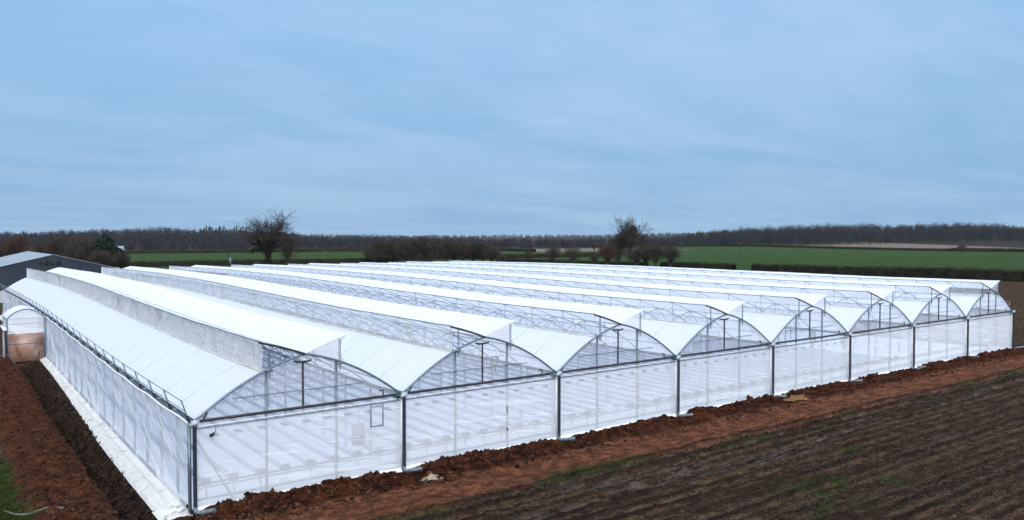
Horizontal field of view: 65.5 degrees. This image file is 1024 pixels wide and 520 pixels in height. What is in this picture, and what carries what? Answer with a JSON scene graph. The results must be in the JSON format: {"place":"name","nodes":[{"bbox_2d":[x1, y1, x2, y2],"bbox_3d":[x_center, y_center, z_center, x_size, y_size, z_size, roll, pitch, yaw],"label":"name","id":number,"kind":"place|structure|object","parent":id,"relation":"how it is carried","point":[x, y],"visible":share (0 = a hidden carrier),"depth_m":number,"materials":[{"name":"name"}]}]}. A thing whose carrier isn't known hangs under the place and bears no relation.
{"place":"outdoors","nodes":[
{"label":"outdoors","id":0,"kind":"place"},
{"bbox_2d":[0,291,2,302],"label":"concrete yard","id":1,"kind":"structure","parent":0,"point":[1,296],"depth_m":152.58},
{"bbox_2d":[0,251,115,290],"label":"barn","id":2,"kind":"structure","parent":0,"point":[13,268],"depth_m":174.96,"materials":[{"name":"grey metal"}]},
{"bbox_2d":[0,234,1023,519],"bbox_3d":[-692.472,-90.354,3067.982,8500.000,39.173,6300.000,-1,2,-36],"label":"ground","id":3,"kind":"structure","parent":0,"point":[402,498],"depth_m":40.22,"materials":[{"name":"soil"}]},
{"bbox_2d":[0,239,6,256],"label":"bushy tree","id":4,"kind":"object","parent":3,"relation":"on","point":[1,255],"visible":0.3,"depth_m":330.11,"materials":[{"name":"brown plant"}]},
{"bbox_2d":[0,232,30,255],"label":"bushy tree","id":5,"kind":"object","parent":3,"relation":"on","point":[12,247],"visible":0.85,"depth_m":297.75,"materials":[{"name":"brown plant"}]},
{"bbox_2d":[4,507,63,515],"bbox_3d":[-19.468,10.136,32.208,2.993,0.507,0.408,0,2,15],"label":"hose","id":6,"kind":"object","parent":3,"relation":"on","point":[23,514],"visible":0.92,"depth_m":32.03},
{"bbox_2d":[29,241,49,253],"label":"bushy tree","id":7,"kind":"object","parent":3,"relation":"on","point":[37,248],"visible":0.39,"depth_m":317.91,"materials":[{"name":"brown plant"}]},
{"bbox_2d":[40,233,74,257],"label":"bushy tree","id":8,"kind":"object","parent":3,"relation":"on","point":[53,247],"visible":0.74,"depth_m":278.06,"materials":[{"name":"brown plant"}]},
{"bbox_2d":[0,357,119,519],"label":"soil clods","id":9,"kind":"object","parent":3,"relation":"on","point":[88,511],"visible":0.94,"depth_m":38.85,"materials":[{"name":"soil"}]},
{"bbox_2d":[60,233,91,259],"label":"bushy tree","id":10,"kind":"object","parent":3,"relation":"on","point":[71,250],"visible":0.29,"depth_m":269.03,"materials":[{"name":"brown plant"}]},
{"bbox_2d":[73,240,93,261],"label":"bushy tree","id":11,"kind":"object","parent":3,"relation":"on","point":[83,253],"visible":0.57,"depth_m":260.59,"materials":[{"name":"brown plant"}]},
{"bbox_2d":[19,362,165,519],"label":"soil clods","id":12,"kind":"object","parent":3,"relation":"on","point":[102,475],"visible":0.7,"depth_m":43.77,"materials":[{"name":"soil"}]},
{"bbox_2d":[87,250,115,265],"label":"bushy tree","id":13,"kind":"object","parent":3,"relation":"on","point":[102,257],"visible":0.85,"depth_m":243.76,"materials":[{"name":"brown plant"}]},
{"bbox_2d":[89,233,116,266],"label":"conifer","id":14,"kind":"object","parent":3,"relation":"on","point":[104,241],"visible":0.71,"depth_m":256.41,"materials":[{"name":"green plant"}]},
{"bbox_2d":[109,246,127,267],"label":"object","id":15,"kind":"object","parent":3,"relation":"on","point":[117,250],"visible":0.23,"depth_m":261.95,"materials":[{"name":"green plant"}]},
{"bbox_2d":[108,251,131,268],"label":"bushy tree","id":16,"kind":"object","parent":3,"relation":"on","point":[121,260],"visible":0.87,"depth_m":254.10,"materials":[{"name":"brown plant"}]},
{"bbox_2d":[0,225,300,246],"bbox_3d":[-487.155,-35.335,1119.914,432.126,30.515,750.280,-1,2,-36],"label":"wood","id":17,"kind":"object","parent":3,"relation":"on","point":[166,235],"visible":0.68,"depth_m":933.58,"materials":[{"name":"plant"}]},
{"bbox_2d":[116,235,249,249],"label":"wood","id":18,"kind":"object","parent":3,"relation":"on","point":[145,245],"visible":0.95,"depth_m":739.59,"materials":[{"name":"plant"}]},
{"bbox_2d":[199,225,242,236],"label":"conifer wood","id":19,"kind":"object","parent":3,"relation":"on","point":[210,229],"visible":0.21,"depth_m":1290.57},
{"bbox_2d":[124,249,323,253],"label":"hedge","id":20,"kind":"object","parent":3,"relation":"on","point":[198,251],"visible":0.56,"depth_m":611.42,"materials":[{"name":"plant"}]},
{"bbox_2d":[226,246,231,266],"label":"utility pole","id":21,"kind":"object","parent":3,"relation":"on","point":[229,259],"visible":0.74,"depth_m":284.98,"materials":[{"name":"brown wood"}]},
{"bbox_2d":[231,210,298,264],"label":"bare tree","id":22,"kind":"object","parent":3,"relation":"on","point":[269,244],"visible":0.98,"depth_m":290.01,"materials":[{"name":"brown plant"}]},
{"bbox_2d":[127,256,431,266],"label":"hedge","id":23,"kind":"object","parent":3,"relation":"on","point":[161,263],"visible":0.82,"depth_m":340.69,"materials":[{"name":"plant"}]},
{"bbox_2d":[275,236,298,264],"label":"bushy tree","id":24,"kind":"object","parent":3,"relation":"on","point":[287,254],"visible":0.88,"depth_m":297.81,"materials":[{"name":"brown plant"}]},
{"bbox_2d":[280,234,387,248],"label":"wood","id":25,"kind":"object","parent":3,"relation":"on","point":[325,242],"visible":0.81,"depth_m":862.68,"materials":[{"name":"plant"}]},
{"bbox_2d":[325,247,381,251],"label":"hedge","id":26,"kind":"object","parent":3,"relation":"on","point":[342,249],"visible":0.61,"depth_m":676.30,"materials":[{"name":"plant"}]},
{"bbox_2d":[361,246,385,262],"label":"tree","id":27,"kind":"object","parent":3,"relation":"on","point":[369,253],"visible":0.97,"depth_m":363.33,"materials":[{"name":"brown plant"}]},
{"bbox_2d":[371,239,393,262],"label":"tree","id":28,"kind":"object","parent":3,"relation":"on","point":[386,251],"visible":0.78,"depth_m":367.03,"materials":[{"name":"brown plant"}]},
{"bbox_2d":[384,239,401,261],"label":"tree","id":29,"kind":"object","parent":3,"relation":"on","point":[390,247],"visible":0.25,"depth_m":375.66,"materials":[{"name":"brown plant"}]},
{"bbox_2d":[390,238,414,261],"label":"tree","id":30,"kind":"object","parent":3,"relation":"on","point":[402,249],"visible":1,"depth_m":367.56,"materials":[{"name":"brown plant"}]},
{"bbox_2d":[404,238,424,257],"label":"tree","id":31,"kind":"object","parent":3,"relation":"on","point":[417,246],"visible":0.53,"depth_m":385.52,"materials":[{"name":"brown plant"}]},
{"bbox_2d":[417,236,431,256],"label":"tree","id":32,"kind":"object","parent":3,"relation":"on","point":[426,254],"visible":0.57,"depth_m":389.74,"materials":[{"name":"brown plant"}]},
{"bbox_2d":[421,473,441,481],"bbox_3d":[-3.739,10.023,36.953,1.035,0.334,0.509,-1,2,-36],"label":"plastic scrap","id":33,"kind":"object","parent":3,"relation":"on","point":[431,476],"visible":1,"depth_m":36.86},
{"bbox_2d":[425,238,447,260],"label":"tree","id":34,"kind":"object","parent":3,"relation":"on","point":[433,246],"visible":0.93,"depth_m":369.76,"materials":[{"name":"brown plant"}]},
{"bbox_2d":[438,241,456,260],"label":"tree","id":35,"kind":"object","parent":3,"relation":"on","point":[450,248],"visible":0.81,"depth_m":372.52,"materials":[{"name":"brown plant"}]},
{"bbox_2d":[446,243,460,260],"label":"tree","id":36,"kind":"object","parent":3,"relation":"on","point":[454,256],"visible":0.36,"depth_m":378.78,"materials":[{"name":"brown plant"}]},
{"bbox_2d":[453,240,472,260],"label":"tree","id":37,"kind":"object","parent":3,"relation":"on","point":[460,247],"visible":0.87,"depth_m":377.48,"materials":[{"name":"brown plant"}]},
{"bbox_2d":[461,244,480,260],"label":"tree","id":38,"kind":"object","parent":3,"relation":"on","point":[473,257],"visible":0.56,"depth_m":377.94,"materials":[{"name":"brown plant"}]},
{"bbox_2d":[471,244,491,260],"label":"tree","id":39,"kind":"object","parent":3,"relation":"on","point":[480,249],"visible":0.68,"depth_m":374.44,"materials":[{"name":"brown plant"}]},
{"bbox_2d":[482,248,501,261],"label":"tree","id":40,"kind":"object","parent":3,"relation":"on","point":[490,254],"visible":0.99,"depth_m":365.96,"materials":[{"name":"brown plant"}]},
{"bbox_2d":[186,230,813,237],"bbox_3d":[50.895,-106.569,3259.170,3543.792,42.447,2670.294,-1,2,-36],"label":"wood","id":41,"kind":"object","parent":3,"relation":"on","point":[529,236],"visible":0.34,"depth_m":3355.20,"materials":[{"name":"plant"}]},
{"bbox_2d":[497,254,506,261],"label":"tree","id":42,"kind":"object","parent":3,"relation":"on","point":[502,257],"visible":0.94,"depth_m":329.44,"materials":[{"name":"brown plant"}]},
{"bbox_2d":[469,248,535,251],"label":"hedge","id":43,"kind":"object","parent":3,"relation":"on","point":[516,249],"visible":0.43,"depth_m":685.82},
{"bbox_2d":[406,252,605,259],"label":"hedge","id":44,"kind":"object","parent":3,"relation":"on","point":[537,255],"visible":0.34,"depth_m":460.06,"materials":[{"name":"plant"}]},
{"bbox_2d":[0,370,1022,519],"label":"grass","id":45,"kind":"structure","parent":3,"relation":"on","point":[9,492],"depth_m":36.17,"materials":[{"name":"plant"}]},
{"bbox_2d":[0,261,1023,519],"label":"greenhouse","id":46,"kind":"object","parent":3,"relation":"on","point":[146,367],"visible":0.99,"depth_m":51.32,"materials":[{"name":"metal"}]},
{"bbox_2d":[202,414,219,424],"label":"growing trough","id":47,"kind":"object","parent":46,"relation":"in","point":[211,422],"visible":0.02,"depth_m":44.87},
{"bbox_2d":[212,406,240,421],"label":"growing trough","id":48,"kind":"object","parent":46,"relation":"in","point":[220,411],"visible":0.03,"depth_m":47.08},
{"bbox_2d":[222,398,260,419],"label":"growing trough","id":49,"kind":"object","parent":46,"relation":"in","point":[239,408],"visible":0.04,"depth_m":48.26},
{"bbox_2d":[233,391,277,416],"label":"growing trough","id":50,"kind":"object","parent":46,"relation":"in","point":[254,404],"visible":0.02,"depth_m":49.55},
{"bbox_2d":[243,385,298,413],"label":"growing trough","id":51,"kind":"object","parent":46,"relation":"in","point":[273,401],"visible":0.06,"depth_m":50.28,"materials":[{"name":"plastic"}]},
{"bbox_2d":[252,378,320,410],"bbox_3d":[-33.328,8.313,77.652,0.340,1.196,95.300,-1,2,-36],"label":"growing trough","id":52,"kind":"object","parent":46,"relation":"in","point":[294,398],"visible":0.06,"depth_m":51.40,"materials":[{"name":"plastic"}]},
{"bbox_2d":[261,373,341,407],"bbox_3d":[-32.392,8.292,78.338,0.340,1.189,95.300,-1,2,-36],"label":"growing trough","id":53,"kind":"object","parent":46,"relation":"in","point":[308,395],"visible":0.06,"depth_m":52.66,"materials":[{"name":"plastic"}]},
{"bbox_2d":[262,365,355,405],"bbox_3d":[-31.458,8.272,79.024,0.340,1.181,95.300,-1,2,-36],"label":"growing trough","id":54,"kind":"object","parent":46,"relation":"in","point":[325,393],"visible":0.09,"depth_m":54.11,"materials":[{"name":"plastic"}]},
{"bbox_2d":[264,359,375,402],"bbox_3d":[-30.523,8.251,79.711,0.340,1.174,95.300,-1,2,-36],"label":"growing trough","id":55,"kind":"object","parent":46,"relation":"in","point":[348,393],"visible":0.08,"depth_m":55.97,"materials":[{"name":"plastic"}]},
{"bbox_2d":[264,354,391,400],"bbox_3d":[-29.588,8.231,80.397,0.340,1.166,95.300,-1,2,-36],"label":"growing trough","id":56,"kind":"object","parent":46,"relation":"in","point":[350,386],"visible":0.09,"depth_m":56.65,"materials":[{"name":"plastic"}]},
{"bbox_2d":[348,379,391,393],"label":"growing trough","id":57,"kind":"object","parent":46,"relation":"in","point":[374,388],"depth_m":54.60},
{"bbox_2d":[412,385,438,394],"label":"growing trough","id":58,"kind":"object","parent":46,"relation":"in","point":[420,388],"visible":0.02,"depth_m":54.37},
{"bbox_2d":[419,379,453,391],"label":"growing trough","id":59,"kind":"object","parent":46,"relation":"in","point":[429,383],"visible":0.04,"depth_m":55.93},
{"bbox_2d":[422,375,469,389],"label":"growing trough","id":60,"kind":"object","parent":46,"relation":"in","point":[443,381],"visible":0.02,"depth_m":56.95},
{"bbox_2d":[428,371,484,387],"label":"growing trough","id":61,"kind":"object","parent":46,"relation":"in","point":[458,380],"visible":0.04,"depth_m":57.72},
{"bbox_2d":[432,367,498,385],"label":"growing trough","id":62,"kind":"object","parent":46,"relation":"in","point":[467,377],"visible":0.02,"depth_m":58.84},
{"bbox_2d":[437,363,512,383],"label":"growing trough","id":63,"kind":"object","parent":46,"relation":"in","point":[475,374],"visible":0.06,"depth_m":59.76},
{"bbox_2d":[442,360,526,381],"bbox_3d":[-20.915,8.041,86.763,0.340,1.096,95.300,-1,2,-36],"label":"growing trough","id":64,"kind":"object","parent":46,"relation":"in","point":[502,376],"visible":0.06,"depth_m":60.77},
{"bbox_2d":[445,357,534,380],"bbox_3d":[-19.980,8.021,87.449,0.340,1.089,95.300,-1,2,-36],"label":"growing trough","id":65,"kind":"object","parent":46,"relation":"in","point":[513,374],"visible":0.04,"depth_m":61.66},
{"bbox_2d":[490,356,498,373],"bbox_3d":[-0.934,5.612,42.324,0.579,1.009,0.128,-1,2,-36],"label":"circulation fan","id":66,"kind":"object","parent":46,"relation":"hanging from","point":[491,362],"visible":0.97,"depth_m":42.32},
{"bbox_2d":[451,354,548,378],"bbox_3d":[-19.045,8.000,88.136,0.340,1.082,95.300,-1,2,-36],"label":"growing trough","id":67,"kind":"object","parent":46,"relation":"in","point":[511,369],"visible":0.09,"depth_m":62.83,"materials":[{"name":"plastic"}]},
{"bbox_2d":[563,367,590,372],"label":"growing trough","id":68,"kind":"object","parent":46,"relation":"in","point":[566,368],"visible":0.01,"depth_m":62.23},
{"bbox_2d":[565,364,598,371],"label":"growing trough","id":69,"kind":"object","parent":46,"relation":"in","point":[570,365],"visible":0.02,"depth_m":63.47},
{"bbox_2d":[568,361,612,369],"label":"growing trough","id":70,"kind":"object","parent":46,"relation":"in","point":[588,365],"visible":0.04,"depth_m":64.30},
{"bbox_2d":[571,358,619,368],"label":"growing trough","id":71,"kind":"object","parent":46,"relation":"in","point":[595,363],"visible":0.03,"depth_m":65.29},
{"bbox_2d":[574,355,634,366],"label":"growing trough","id":72,"kind":"object","parent":46,"relation":"in","point":[603,361],"visible":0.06,"depth_m":66.07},
{"bbox_2d":[579,353,641,365],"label":"growing trough","id":73,"kind":"object","parent":46,"relation":"in","point":[608,359],"visible":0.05,"depth_m":67.12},
{"bbox_2d":[581,350,655,363],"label":"growing trough","id":74,"kind":"object","parent":46,"relation":"in","point":[616,357],"visible":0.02,"depth_m":68.12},
{"bbox_2d":[583,347,663,362],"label":"growing trough","id":75,"kind":"object","parent":46,"relation":"in","point":[624,355],"visible":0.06,"depth_m":69.12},
{"bbox_2d":[587,346,669,360],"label":"growing trough","id":76,"kind":"object","parent":46,"relation":"in","point":[629,352],"visible":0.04,"depth_m":70.31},
{"bbox_2d":[682,351,712,355],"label":"growing trough","id":77,"kind":"object","parent":46,"relation":"in","point":[693,352],"visible":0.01,"depth_m":70.79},
{"bbox_2d":[684,349,720,354],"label":"growing trough","id":78,"kind":"object","parent":46,"relation":"in","point":[699,351],"visible":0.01,"depth_m":71.94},
{"bbox_2d":[686,346,727,353],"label":"growing trough","id":79,"kind":"object","parent":46,"relation":"in","point":[705,349],"visible":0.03,"depth_m":72.96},
{"bbox_2d":[688,344,740,351],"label":"growing trough","id":80,"kind":"object","parent":46,"relation":"in","point":[709,347],"visible":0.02,"depth_m":73.95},
{"bbox_2d":[690,342,742,350],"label":"growing trough","id":81,"kind":"object","parent":46,"relation":"in","point":[715,346],"visible":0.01,"depth_m":74.94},
{"bbox_2d":[691,340,755,349],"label":"growing trough","id":82,"kind":"object","parent":46,"relation":"in","point":[722,345],"visible":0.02,"depth_m":75.63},
{"bbox_2d":[695,339,762,348],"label":"growing trough","id":83,"kind":"object","parent":46,"relation":"in","point":[730,344],"visible":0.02,"depth_m":76.40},
{"bbox_2d":[695,337,769,347],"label":"growing trough","id":84,"kind":"object","parent":46,"relation":"in","point":[731,342],"visible":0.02,"depth_m":77.53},
{"bbox_2d":[704,337,777,346],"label":"growing trough","id":85,"kind":"object","parent":46,"relation":"in","point":[744,342],"depth_m":77.66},
{"bbox_2d":[376,234,651,247],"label":"wood","id":86,"kind":"object","parent":3,"relation":"on","point":[541,243],"visible":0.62,"depth_m":921.79,"materials":[{"name":"plant"}]},
{"bbox_2d":[524,249,532,258],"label":"tree","id":87,"kind":"object","parent":3,"relation":"on","point":[528,254],"visible":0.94,"depth_m":359.66,"materials":[{"name":"brown plant"}]},
{"bbox_2d":[544,245,560,259],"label":"tree","id":88,"kind":"object","parent":3,"relation":"on","point":[554,251],"visible":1,"depth_m":339.22,"materials":[{"name":"brown plant"}]},
{"bbox_2d":[495,258,648,265],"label":"hedge","id":89,"kind":"object","parent":3,"relation":"on","point":[531,260],"visible":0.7,"depth_m":330.64,"materials":[{"name":"plant"}]},
{"bbox_2d":[562,244,581,260],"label":"tree","id":90,"kind":"object","parent":3,"relation":"on","point":[573,255],"visible":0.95,"depth_m":334.68,"materials":[{"name":"brown plant"}]},
{"bbox_2d":[590,242,596,249],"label":"lone tree","id":91,"kind":"object","parent":3,"relation":"on","point":[594,245],"visible":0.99,"depth_m":639.43,"materials":[{"name":"brown plant"}]},
{"bbox_2d":[588,251,599,260],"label":"tree","id":92,"kind":"object","parent":3,"relation":"on","point":[594,257],"visible":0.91,"depth_m":329.44,"materials":[{"name":"brown plant"}]},
{"bbox_2d":[175,348,1023,519],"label":"soil clods","id":93,"kind":"object","parent":3,"relation":"on","point":[308,492],"visible":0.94,"depth_m":39.83,"materials":[{"name":"soil"}]},
{"bbox_2d":[597,243,618,264],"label":"bushy tree","id":94,"kind":"object","parent":3,"relation":"on","point":[607,251],"visible":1,"depth_m":298.39,"materials":[{"name":"brown plant"}]},
{"bbox_2d":[607,238,630,264],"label":"bushy tree","id":95,"kind":"object","parent":3,"relation":"on","point":[618,256],"visible":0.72,"depth_m":309.38,"materials":[{"name":"brown plant"}]},
{"bbox_2d":[606,211,654,265],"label":"bare oak","id":96,"kind":"object","parent":3,"relation":"on","point":[629,233],"visible":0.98,"depth_m":304.23,"materials":[{"name":"brown plant"}]},
{"bbox_2d":[624,247,646,265],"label":"bushy tree","id":97,"kind":"object","parent":3,"relation":"on","point":[635,252],"visible":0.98,"depth_m":295.28,"materials":[{"name":"brown plant"}]},
{"bbox_2d":[637,244,651,265],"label":"bushy tree","id":98,"kind":"object","parent":3,"relation":"on","point":[645,261],"visible":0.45,"depth_m":299.35,"materials":[{"name":"brown plant"}]},
{"bbox_2d":[645,242,664,266],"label":"bushy tree","id":99,"kind":"object","parent":3,"relation":"on","point":[654,253],"visible":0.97,"depth_m":291.61,"materials":[{"name":"brown plant"}]},
{"bbox_2d":[659,245,681,266],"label":"bushy tree","id":100,"kind":"object","parent":3,"relation":"on","point":[670,253],"visible":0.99,"depth_m":287.05,"materials":[{"name":"brown plant"}]},
{"bbox_2d":[636,233,719,246],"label":"wood","id":101,"kind":"object","parent":3,"relation":"on","point":[687,241],"visible":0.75,"depth_m":928.88,"materials":[{"name":"plant"}]},
{"bbox_2d":[660,261,736,269],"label":"hedge","id":102,"kind":"object","parent":3,"relation":"on","point":[705,265],"visible":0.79,"depth_m":279.16,"materials":[{"name":"plant"}]},
{"bbox_2d":[696,231,705,237],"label":"skyline tree","id":103,"kind":"object","parent":3,"relation":"on","point":[699,233],"visible":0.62,"depth_m":968.68,"materials":[{"name":"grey plant"}]},
{"bbox_2d":[721,230,728,236],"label":"skyline tree","id":104,"kind":"object","parent":3,"relation":"on","point":[723,232],"visible":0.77,"depth_m":957.77,"materials":[{"name":"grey plant"}]},
{"bbox_2d":[431,378,1023,519],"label":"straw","id":105,"kind":"object","parent":3,"relation":"on","point":[689,475],"visible":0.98,"depth_m":38.55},
{"bbox_2d":[627,244,948,250],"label":"hedge","id":106,"kind":"object","parent":3,"relation":"on","point":[858,248],"visible":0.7,"depth_m":785.52,"materials":[{"name":"plant"}]},
{"bbox_2d":[784,394,808,401],"bbox_3d":[19.433,9.426,54.464,2.328,0.232,1.146,-1,2,-36],"label":"sand heap","id":107,"kind":"object","parent":3,"relation":"on","point":[794,398],"visible":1,"depth_m":54.39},
{"bbox_2d":[705,221,1023,246],"bbox_3d":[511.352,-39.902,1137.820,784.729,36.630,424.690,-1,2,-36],"label":"wood","id":108,"kind":"object","parent":3,"relation":"on","point":[864,233],"visible":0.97,"depth_m":952.78,"materials":[{"name":"plant"}]},
{"bbox_2d":[751,263,1023,281],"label":"hedge","id":109,"kind":"object","parent":3,"relation":"on","point":[1016,275],"visible":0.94,"depth_m":222.05,"materials":[{"name":"plant"}]},
{"bbox_2d":[957,244,966,252],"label":"lone tree","id":110,"kind":"object","parent":3,"relation":"on","point":[962,248],"visible":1,"depth_m":560.19,"materials":[{"name":"brown plant"}]},
{"bbox_2d":[949,247,1023,251],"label":"hedge","id":111,"kind":"object","parent":3,"relation":"on","point":[972,249],"visible":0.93,"depth_m":668.37,"materials":[{"name":"plant"}]},
{"bbox_2d":[0,0,1023,236],"label":"sky","id":112,"kind":"structure","parent":0,"point":[410,118],"materials":[{"name":"blue"}]}
]}

